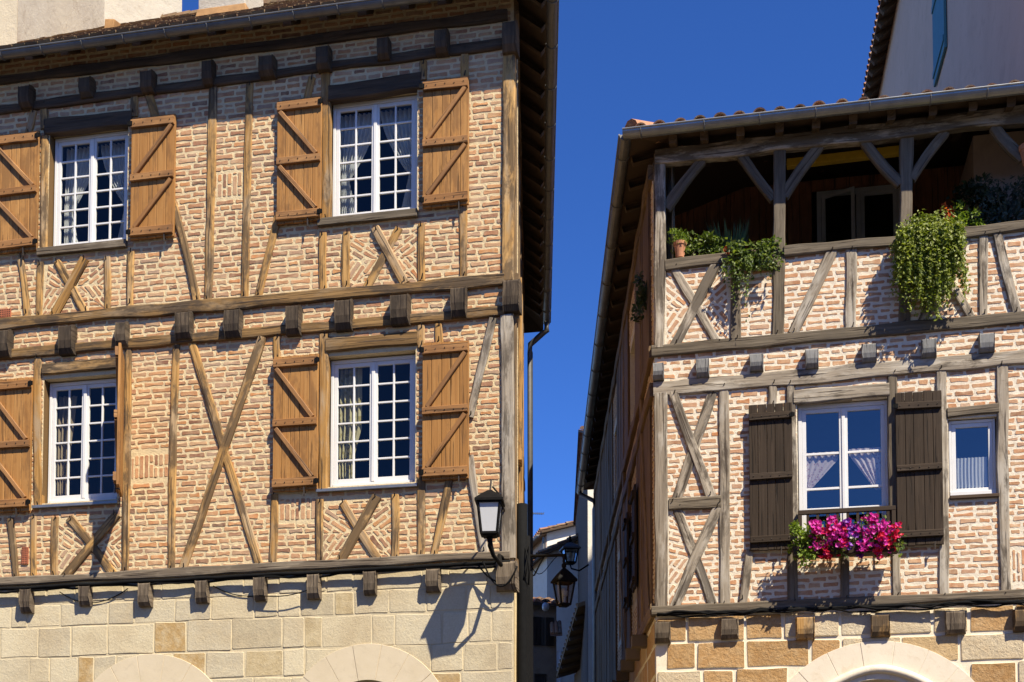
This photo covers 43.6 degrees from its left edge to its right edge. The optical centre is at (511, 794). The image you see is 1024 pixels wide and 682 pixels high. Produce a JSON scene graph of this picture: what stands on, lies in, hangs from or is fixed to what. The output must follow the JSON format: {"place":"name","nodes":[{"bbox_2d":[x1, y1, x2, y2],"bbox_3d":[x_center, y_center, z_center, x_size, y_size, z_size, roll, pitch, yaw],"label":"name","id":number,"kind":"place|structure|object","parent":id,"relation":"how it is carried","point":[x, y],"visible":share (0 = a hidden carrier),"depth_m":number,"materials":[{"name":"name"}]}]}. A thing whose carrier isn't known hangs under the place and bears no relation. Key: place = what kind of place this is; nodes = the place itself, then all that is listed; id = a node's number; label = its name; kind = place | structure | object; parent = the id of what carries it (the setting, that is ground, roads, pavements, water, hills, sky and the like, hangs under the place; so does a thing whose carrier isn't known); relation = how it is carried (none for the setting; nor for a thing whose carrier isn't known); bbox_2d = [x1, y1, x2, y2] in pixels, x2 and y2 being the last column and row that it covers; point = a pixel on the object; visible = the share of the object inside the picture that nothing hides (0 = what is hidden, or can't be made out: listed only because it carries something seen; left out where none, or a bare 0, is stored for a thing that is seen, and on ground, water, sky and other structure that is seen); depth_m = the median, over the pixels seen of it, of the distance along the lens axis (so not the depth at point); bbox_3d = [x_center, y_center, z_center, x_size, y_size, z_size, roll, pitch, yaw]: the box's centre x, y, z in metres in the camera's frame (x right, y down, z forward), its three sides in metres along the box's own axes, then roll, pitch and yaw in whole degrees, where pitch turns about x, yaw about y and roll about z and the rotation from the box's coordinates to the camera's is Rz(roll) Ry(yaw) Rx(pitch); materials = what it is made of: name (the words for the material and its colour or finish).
{"place":"outdoors","nodes":[
{"label":"outdoors","id":0,"kind":"place"},
{"bbox_2d":[182,0,878,536],"label":"sky","id":1,"kind":"structure","parent":0,"point":[620,61],"materials":[{"name":"blue"}]},
{"bbox_2d":[541,599,548,610],"bbox_3d":[0.771,-4.482,30.283,0.218,0.291,0.164,-1,-3,15],"label":"wall lamp","id":2,"kind":"object","parent":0,"point":[545,606],"visible":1,"depth_m":30.22,"materials":[{"name":"white glass"}]},
{"bbox_2d":[533,597,561,681],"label":"rendered house","id":3,"kind":"structure","parent":0,"point":[547,628],"depth_m":33.43,"materials":[{"name":"paint"}]},
{"bbox_2d":[534,673,545,681],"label":"window","id":4,"kind":"structure","parent":3,"relation":"in","point":[537,677],"depth_m":33.37,"materials":[{"name":"black glass"}]},
{"bbox_2d":[541,617,545,645],"bbox_3d":[0.813,-4.260,33.460,0.117,0.742,0.050,1,-3,-16],"label":"window","id":5,"kind":"structure","parent":3,"relation":"in","point":[543,619],"depth_m":33.44,"materials":[{"name":"black glass"}]},
{"label":"ground","id":6,"kind":"structure","parent":0,"visible":0},
{"bbox_2d":[0,0,17,48],"bbox_3d":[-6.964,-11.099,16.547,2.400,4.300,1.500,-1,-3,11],"label":"rendered house","id":7,"kind":"structure","parent":6,"relation":"on","point":[8,20],"depth_m":15.77,"materials":[{"name":"paint"}]},
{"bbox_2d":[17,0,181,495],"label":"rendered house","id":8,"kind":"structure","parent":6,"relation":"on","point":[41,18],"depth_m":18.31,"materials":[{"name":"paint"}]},
{"bbox_2d":[0,0,558,681],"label":"timbered house","id":9,"kind":"structure","parent":6,"relation":"on","point":[220,314],"depth_m":14.88,"materials":[{"name":"brick"},{"name":"timber"},{"name":"stone"}]},
{"bbox_2d":[57,395,77,495],"bbox_3d":[-5.398,-4.174,15.552,0.243,1.348,0.045,-1,-3,11],"label":"curtain","id":10,"kind":"object","parent":9,"relation":"hanging from","point":[62,453],"visible":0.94,"depth_m":15.56,"materials":[{"name":"beige fabric"}]},
{"bbox_2d":[31,378,119,508],"bbox_3d":[-5.173,-4.199,15.326,1.114,1.563,0.220,-1,-3,11],"label":"window","id":11,"kind":"structure","parent":9,"relation":"in","point":[86,386],"depth_m":15.38,"materials":[{"name":"white paint"}]},
{"bbox_2d":[64,146,98,243],"bbox_3d":[-5.287,-7.301,15.714,0.442,1.311,0.047,-1,-3,11],"label":"curtain","id":12,"kind":"object","parent":9,"relation":"hanging from","point":[83,167],"visible":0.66,"depth_m":15.73,"materials":[{"name":"white fabric"}]},
{"bbox_2d":[36,131,127,256],"bbox_3d":[-5.149,-7.263,15.480,1.164,1.510,0.223,-1,-3,11],"label":"window","id":13,"kind":"structure","parent":9,"relation":"in","point":[92,245],"depth_m":15.52,"materials":[{"name":"white paint"}]},
{"bbox_2d":[92,588,127,602],"bbox_3d":[-4.772,-2.338,15.072,0.547,0.163,0.012,-1,-3,11],"label":"cable","id":14,"kind":"object","parent":9,"relation":"attached to","point":[111,597],"visible":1,"depth_m":15.05,"materials":[{"name":"black rubber"}]},
{"bbox_2d":[104,19,120,27],"bbox_3d":[-5.543,-10.633,17.752,0.158,0.215,0.180,-1,-3,11],"label":"ridge tile","id":15,"kind":"object","parent":9,"relation":"on","point":[109,23],"visible":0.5,"depth_m":17.67,"materials":[{"name":"orange ceramic"}]},
{"bbox_2d":[101,142,124,237],"bbox_3d":[-4.833,-7.306,15.625,0.442,1.311,0.047,-1,-3,11],"label":"curtain","id":16,"kind":"object","parent":9,"relation":"hanging from","point":[118,164],"visible":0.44,"depth_m":15.64,"materials":[{"name":"white fabric"}]},
{"bbox_2d":[213,585,253,596],"bbox_3d":[-3.180,-2.347,14.756,0.570,0.148,0.012,-1,-3,11],"label":"cable","id":17,"kind":"object","parent":9,"relation":"attached to","point":[231,593],"visible":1,"depth_m":14.76,"materials":[{"name":"black rubber"}]},
{"bbox_2d":[0,565,495,593],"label":"cable","id":18,"kind":"object","parent":9,"relation":"attached to","point":[274,576],"visible":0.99,"depth_m":14.62,"materials":[{"name":"black rubber"}]},
{"bbox_2d":[0,560,510,590],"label":"cable","id":19,"kind":"object","parent":9,"relation":"attached to","point":[457,564],"visible":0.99,"depth_m":14.64,"materials":[{"name":"black rubber"}]},
{"bbox_2d":[259,590,306,596],"bbox_3d":[-2.554,-2.303,14.558,0.678,0.101,0.012,-1,-3,11],"label":"cable","id":20,"kind":"object","parent":9,"relation":"attached to","point":[283,595],"visible":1,"depth_m":14.56,"materials":[{"name":"black rubber"}]},
{"bbox_2d":[339,368,361,478],"bbox_3d":[-1.878,-4.243,14.858,0.278,1.426,0.046,-1,-3,11],"label":"curtain","id":21,"kind":"object","parent":9,"relation":"hanging from","point":[346,431],"visible":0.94,"depth_m":14.87,"materials":[{"name":"white fabric"}]},
{"bbox_2d":[341,113,371,213],"bbox_3d":[-1.786,-7.347,15.023,0.454,1.307,0.047,-1,-3,11],"label":"curtain","id":22,"kind":"object","parent":9,"relation":"hanging from","point":[364,135],"visible":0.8,"depth_m":15.04,"materials":[{"name":"white fabric"}]},
{"bbox_2d":[316,354,417,492],"bbox_3d":[-1.631,-4.233,14.624,1.193,1.571,0.220,-1,-3,11],"label":"window","id":23,"kind":"structure","parent":9,"relation":"in","point":[374,363],"depth_m":14.66,"materials":[{"name":"white paint"}]},
{"bbox_2d":[317,95,417,227],"bbox_3d":[-1.642,-7.310,14.787,1.189,1.506,0.223,-1,-3,11],"label":"window","id":24,"kind":"structure","parent":9,"relation":"in","point":[375,215],"depth_m":14.81,"materials":[{"name":"white paint"}]},
{"bbox_2d":[380,108,411,207],"bbox_3d":[-1.320,-7.352,14.931,0.454,1.307,0.047,-1,-3,11],"label":"curtain","id":25,"kind":"object","parent":9,"relation":"hanging from","point":[404,147],"visible":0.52,"depth_m":14.94,"materials":[{"name":"white fabric"}]},
{"bbox_2d":[478,564,495,581],"bbox_3d":[-0.171,-2.434,14.082,0.434,0.222,0.020,-1,-3,11],"label":"cable","id":26,"kind":"object","parent":9,"relation":"attached to","point":[481,569],"visible":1,"depth_m":14.10,"materials":[{"name":"black rubber"}]},
{"bbox_2d":[474,479,504,566],"bbox_3d":[-0.222,-2.906,13.842,0.302,0.909,0.685,0,-3,4],"label":"street lantern","id":27,"kind":"object","parent":9,"relation":"attached to","point":[490,504],"visible":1,"depth_m":13.55,"materials":[{"name":"black metal"}]},
{"bbox_2d":[482,561,517,586],"bbox_3d":[-0.132,-2.424,14.044,0.399,0.299,0.020,-1,-3,11],"label":"cable","id":28,"kind":"object","parent":9,"relation":"attached to","point":[509,580],"visible":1,"depth_m":14.03,"materials":[{"name":"black rubber"}]},
{"bbox_2d":[517,503,527,681],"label":"downpipe","id":29,"kind":"object","parent":9,"relation":"attached to","point":[522,637],"visible":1,"depth_m":14.25,"materials":[{"name":"grey metal"}]},
{"bbox_2d":[524,546,529,584],"bbox_3d":[0.149,-2.554,14.307,0.090,0.443,0.220,1,-3,-10],"label":"cable","id":30,"kind":"object","parent":9,"relation":"attached to","point":[527,551],"visible":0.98,"depth_m":14.22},
{"bbox_2d":[527,535,529,681],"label":"cable","id":31,"kind":"object","parent":9,"relation":"attached to","point":[528,586],"visible":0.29,"depth_m":14.51,"materials":[{"name":"black rubber"}]},
{"bbox_2d":[530,571,532,681],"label":"cable","id":32,"kind":"object","parent":9,"relation":"attached to","point":[531,626],"visible":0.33,"depth_m":14.98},
{"bbox_2d":[530,554,577,607],"bbox_3d":[0.596,-3.066,18.330,0.390,0.822,0.796,3,-4,-45],"label":"street lantern","id":33,"kind":"object","parent":9,"relation":"attached to","point":[565,576],"visible":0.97,"depth_m":18.14,"materials":[{"name":"black metal"}]},
{"bbox_2d":[533,533,546,553],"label":"rendered house","id":34,"kind":"structure","parent":6,"relation":"on","point":[539,542],"depth_m":47.00,"materials":[{"name":"paint"}]},
{"bbox_2d":[533,521,575,545],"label":"rendered house","id":35,"kind":"structure","parent":6,"relation":"on","point":[556,533],"depth_m":46.59,"materials":[{"name":"paint"}]},
{"bbox_2d":[533,533,577,681],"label":"rendered house","id":36,"kind":"structure","parent":6,"relation":"on","point":[542,586],"depth_m":40.50,"materials":[{"name":"paint"}]},
{"bbox_2d":[556,650,560,681],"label":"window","id":37,"kind":"structure","parent":36,"relation":"in","point":[558,652],"depth_m":40.35,"materials":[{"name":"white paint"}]},
{"bbox_2d":[556,601,584,681],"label":"lean to","id":38,"kind":"object","parent":6,"relation":"on","point":[569,661],"visible":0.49,"depth_m":37.69,"materials":[{"name":"wood"}]},
{"bbox_2d":[573,426,593,681],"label":"rendered house","id":39,"kind":"structure","parent":6,"relation":"on","point":[582,519],"depth_m":35.18,"materials":[{"name":"paint"}]},
{"bbox_2d":[576,79,1023,681],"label":"timbered house","id":40,"kind":"structure","parent":6,"relation":"on","point":[712,417],"depth_m":16.26,"materials":[{"name":"brick"},{"name":"timber"},{"name":"stone"}]},
{"bbox_2d":[559,536,588,570],"bbox_3d":[1.341,-5.144,27.328,0.595,0.764,0.384,1,-3,-11],"label":"street lantern","id":41,"kind":"object","parent":40,"relation":"attached to","point":[570,547],"visible":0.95,"depth_m":27.26,"materials":[{"name":"black metal"}]},
{"bbox_2d":[630,271,647,323],"bbox_3d":[1.739,-6.660,17.193,0.283,0.703,0.586,-1,-3,11],"label":"trailing plant","id":42,"kind":"object","parent":40,"relation":"on","point":[642,298],"visible":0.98,"depth_m":17.07,"materials":[{"name":"green plant"}]},
{"bbox_2d":[666,227,689,257],"bbox_3d":[2.169,-7.190,16.673,0.323,0.431,0.246,-1,-3,11],"label":"flower pot","id":43,"kind":"object","parent":40,"relation":"on","point":[678,243],"visible":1,"depth_m":16.61,"materials":[{"name":"ceramic"}]},
{"bbox_2d":[670,230,727,257],"bbox_3d":[2.442,-7.114,16.708,0.747,0.479,0.342,-1,-3,11],"label":"loggia plant","id":44,"kind":"object","parent":40,"relation":"on","point":[691,249],"visible":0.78,"depth_m":16.64,"materials":[{"name":"green plant"}]},
{"bbox_2d":[705,216,749,252],"bbox_3d":[2.821,-7.296,16.742,0.587,0.547,0.249,-1,-3,11],"label":"loggia plant","id":45,"kind":"object","parent":40,"relation":"on","point":[744,234],"visible":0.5,"depth_m":16.71,"materials":[{"name":"green plant"}]},
{"bbox_2d":[721,234,785,321],"bbox_3d":[3.097,-6.553,16.318,0.862,1.147,0.375,-1,-3,11],"label":"trailing plant","id":46,"kind":"object","parent":40,"relation":"on","point":[746,261],"visible":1,"depth_m":16.29,"materials":[{"name":"green plant"}]},
{"bbox_2d":[806,451,837,493],"bbox_3d":[3.933,-4.085,16.251,0.395,0.525,0.021,-1,-3,11],"label":"curtain","id":47,"kind":"object","parent":40,"relation":"hanging from","point":[818,468],"visible":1,"depth_m":16.26,"materials":[{"name":"white fabric"}]},
{"bbox_2d":[657,599,1023,615],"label":"cable","id":48,"kind":"object","parent":40,"relation":"attached to","point":[875,606],"visible":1,"depth_m":15.91,"materials":[{"name":"black rubber"}]},
{"bbox_2d":[657,604,1023,617],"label":"cable","id":49,"kind":"object","parent":40,"relation":"attached to","point":[856,611],"visible":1,"depth_m":15.87,"materials":[{"name":"black rubber"}]},
{"bbox_2d":[658,599,1023,615],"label":"cable","id":50,"kind":"object","parent":40,"relation":"attached to","point":[853,606],"visible":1,"depth_m":15.86,"materials":[{"name":"black rubber"}]},
{"bbox_2d":[798,400,888,539],"bbox_3d":[4.190,-4.082,16.173,1.111,1.743,0.082,-1,-3,11],"label":"window","id":51,"kind":"structure","parent":40,"relation":"in","point":[881,405],"depth_m":16.17,"materials":[{"name":"white paint"}]},
{"bbox_2d":[792,541,899,558],"bbox_3d":[4.112,-3.119,15.805,1.283,0.340,0.224,-1,-3,11],"label":"flower box","id":52,"kind":"object","parent":40,"relation":"attached to","point":[853,551],"visible":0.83,"depth_m":15.71,"materials":[{"name":"black metal"}]},
{"bbox_2d":[787,519,818,567],"bbox_3d":[3.603,-3.086,15.829,0.402,0.626,0.313,-1,-3,11],"label":"box plant","id":53,"kind":"object","parent":52,"relation":"in","point":[804,539],"visible":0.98,"depth_m":15.77,"materials":[{"name":"green plant"}]},
{"bbox_2d":[806,515,837,552],"bbox_3d":[3.804,-3.181,15.760,0.407,0.485,0.297,0,-3,-2],"label":"petunia","id":54,"kind":"object","parent":52,"relation":"in","point":[816,526],"visible":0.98,"depth_m":15.71,"materials":[{"name":"pink plant"}]},
{"bbox_2d":[814,520,851,560],"bbox_3d":[3.938,-3.117,15.728,0.475,0.479,0.302,-1,-3,11],"label":"petunia","id":55,"kind":"object","parent":52,"relation":"in","point":[827,555],"visible":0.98,"depth_m":15.70,"materials":[{"name":"pink plant"}]},
{"bbox_2d":[832,518,854,543],"bbox_3d":[4.050,-3.212,15.724,0.332,0.374,0.314,-1,-3,11],"label":"petunia","id":56,"kind":"object","parent":52,"relation":"in","point":[839,528],"visible":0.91,"depth_m":15.64,"materials":[{"name":"pink plant"}]},
{"bbox_2d":[840,518,871,559],"bbox_3d":[4.195,-3.123,15.712,0.430,0.526,0.383,1,-3,-26],"label":"petunia","id":57,"kind":"object","parent":52,"relation":"in","point":[855,528],"visible":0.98,"depth_m":15.62,"materials":[{"name":"purple plant"}]},
{"bbox_2d":[857,512,893,551],"bbox_3d":[4.418,-3.210,15.631,0.457,0.520,0.312,-1,-3,11],"label":"petunia","id":58,"kind":"object","parent":52,"relation":"in","point":[871,532],"visible":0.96,"depth_m":15.59,"materials":[{"name":"pink plant"}]},
{"bbox_2d":[872,520,906,563],"bbox_3d":[4.592,-3.092,15.598,0.434,0.521,0.319,-1,-3,11],"label":"petunia","id":59,"kind":"object","parent":52,"relation":"in","point":[877,551],"visible":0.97,"depth_m":15.55,"materials":[{"name":"pink plant"}]},
{"bbox_2d":[817,185,899,242],"bbox_3d":[4.996,-7.333,18.354,1.179,2.867,0.251,-1,-3,11],"label":"window","id":60,"kind":"structure","parent":40,"relation":"in","point":[858,232],"depth_m":18.46,"materials":[{"name":"grey paint"}]},
{"bbox_2d":[849,447,881,489],"bbox_3d":[4.459,-4.101,16.147,0.395,0.545,0.021,-1,-3,11],"label":"curtain","id":61,"kind":"object","parent":40,"relation":"hanging from","point":[868,465],"visible":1,"depth_m":16.14,"materials":[{"name":"white fabric"}]},
{"bbox_2d":[889,206,970,320],"bbox_3d":[5.160,-6.521,15.831,1.002,1.478,0.506,-1,-3,11],"label":"hanging plant","id":62,"kind":"object","parent":40,"relation":"hanging from","point":[933,253],"visible":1,"depth_m":15.71,"materials":[{"name":"green plant"}]},
{"bbox_2d":[940,202,955,226],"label":"flowering plant","id":63,"kind":"object","parent":40,"relation":"on","point":[948,210],"visible":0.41,"depth_m":16.12,"materials":[{"name":"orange plant"}]},
{"bbox_2d":[948,199,985,225],"bbox_3d":[5.707,-7.241,16.111,0.513,0.455,0.315,-1,-3,11],"label":"loggia plant","id":64,"kind":"object","parent":40,"relation":"on","point":[978,222],"visible":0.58,"depth_m":16.06,"materials":[{"name":"green plant"}]},
{"bbox_2d":[956,457,987,488],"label":"curtain","id":65,"kind":"object","parent":40,"relation":"hanging from","point":[972,472],"visible":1,"depth_m":15.87,"materials":[{"name":"fabric"}]},
{"bbox_2d":[948,419,999,499],"bbox_3d":[5.695,-4.140,15.813,0.578,1.004,0.170,-1,-3,11],"label":"window","id":66,"kind":"structure","parent":40,"relation":"in","point":[985,492],"depth_m":15.81,"materials":[{"name":"white paint"}]},
{"bbox_2d":[938,172,1014,226],"bbox_3d":[6.040,-7.492,16.703,1.094,1.192,0.578,-1,-3,11],"label":"loggia shrub","id":67,"kind":"object","parent":40,"relation":"on","point":[969,189],"visible":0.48,"depth_m":16.68,"materials":[{"name":"green plant"}]},
{"bbox_2d":[971,173,1023,224],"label":"loggia shrub","id":68,"kind":"object","parent":40,"relation":"on","point":[1018,206],"visible":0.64,"depth_m":16.28,"materials":[{"name":"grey plant"}]},
{"bbox_2d":[1018,143,1023,166],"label":"hanging pot","id":69,"kind":"object","parent":40,"relation":"hanging from","point":[1021,148],"visible":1,"depth_m":15.79,"materials":[{"name":"ceramic"}]},
{"bbox_2d":[861,0,1023,487],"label":"rendered house","id":70,"kind":"structure","parent":6,"relation":"on","point":[918,46],"depth_m":24.71,"materials":[{"name":"paint"}]}
]}

